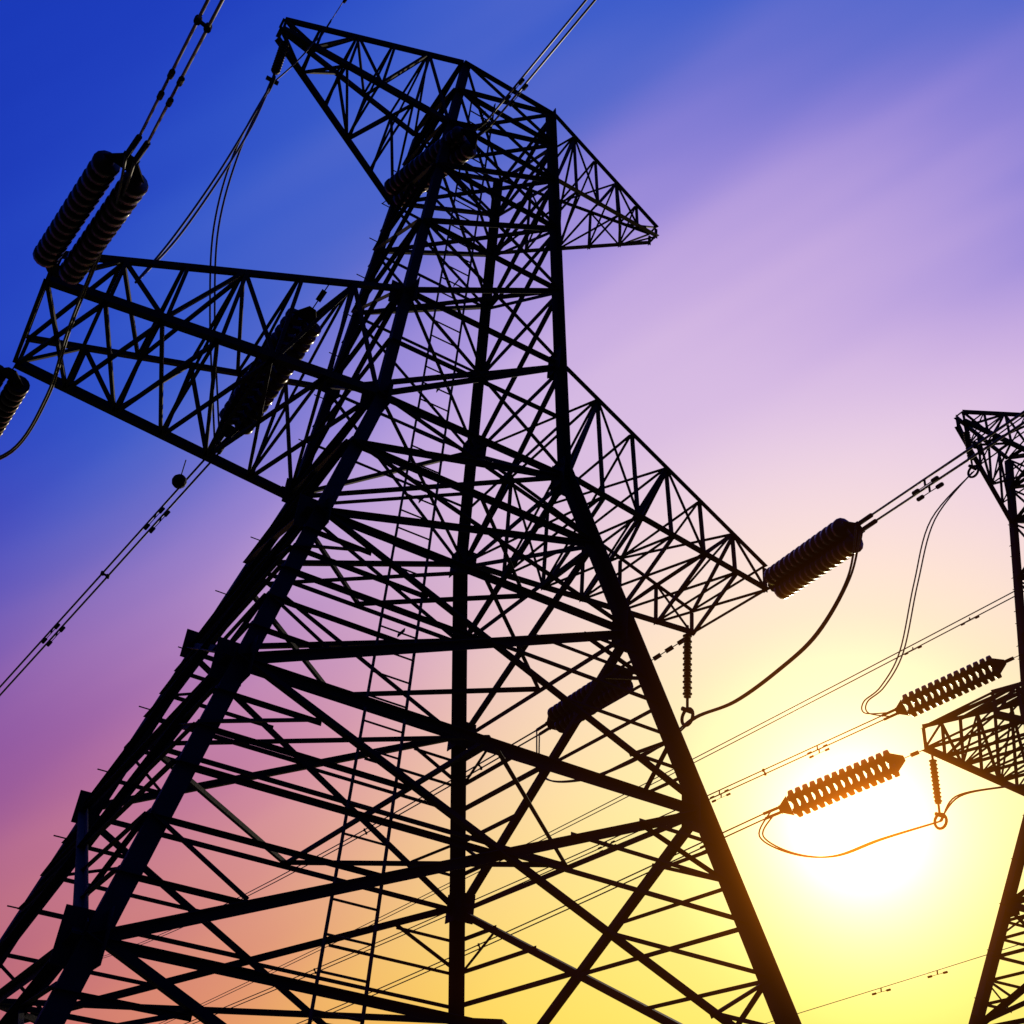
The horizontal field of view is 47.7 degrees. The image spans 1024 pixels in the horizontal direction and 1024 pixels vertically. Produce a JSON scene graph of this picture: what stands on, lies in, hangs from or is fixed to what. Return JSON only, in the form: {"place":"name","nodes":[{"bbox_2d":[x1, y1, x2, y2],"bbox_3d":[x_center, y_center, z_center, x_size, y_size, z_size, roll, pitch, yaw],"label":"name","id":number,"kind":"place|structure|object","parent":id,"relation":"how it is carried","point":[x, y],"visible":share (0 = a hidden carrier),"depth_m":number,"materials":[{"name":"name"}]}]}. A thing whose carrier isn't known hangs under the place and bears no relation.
{"place":"outdoors","nodes":[
{"label":"outdoors","id":0,"kind":"place"},
{"bbox_2d":[0,40,862,732],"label":"tower insulator discs","id":1,"kind":"object","parent":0,"point":[814,558],"visible":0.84,"depth_m":15.42,"materials":[{"name":"black ceramic"}]},
{"bbox_2d":[0,0,983,834],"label":"tower line fittings","id":2,"kind":"object","parent":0,"point":[306,314],"visible":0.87,"depth_m":15.18,"materials":[{"name":"black metal"}]},
{"bbox_2d":[0,0,1023,1023],"label":"sky","id":3,"kind":"structure","parent":0,"point":[832,275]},
{"bbox_2d":[313,427,1021,995],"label":"tower line fittings","id":4,"kind":"object","parent":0,"point":[897,759],"visible":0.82,"depth_m":24.42,"materials":[{"name":"grey metal"}]},
{"bbox_2d":[787,431,1001,816],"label":"tower insulator discs","id":5,"kind":"object","parent":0,"point":[849,788],"visible":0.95,"depth_m":21.42,"materials":[{"name":"brown ceramic"}]},
{"bbox_3d":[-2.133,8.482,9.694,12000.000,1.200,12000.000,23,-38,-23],"label":"ground","id":6,"kind":"structure","parent":0,"visible":0},
{"bbox_2d":[0,17,801,1023],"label":"transmission tower","id":7,"kind":"structure","parent":6,"relation":"on","point":[86,937],"depth_m":14.23,"materials":[{"name":"metal"}]},
{"bbox_2d":[0,0,1023,957],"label":"tower conductors","id":8,"kind":"structure","parent":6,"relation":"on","point":[236,150],"depth_m":15.87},
{"bbox_2d":[159,471,1023,1023],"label":"tower conductors","id":9,"kind":"object","parent":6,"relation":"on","point":[877,715],"visible":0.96,"depth_m":26.05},
{"bbox_2d":[921,410,1023,1023],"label":"transmission tower","id":10,"kind":"structure","parent":6,"relation":"on","point":[1011,902],"depth_m":21.78,"materials":[{"name":"metal"}]}
]}

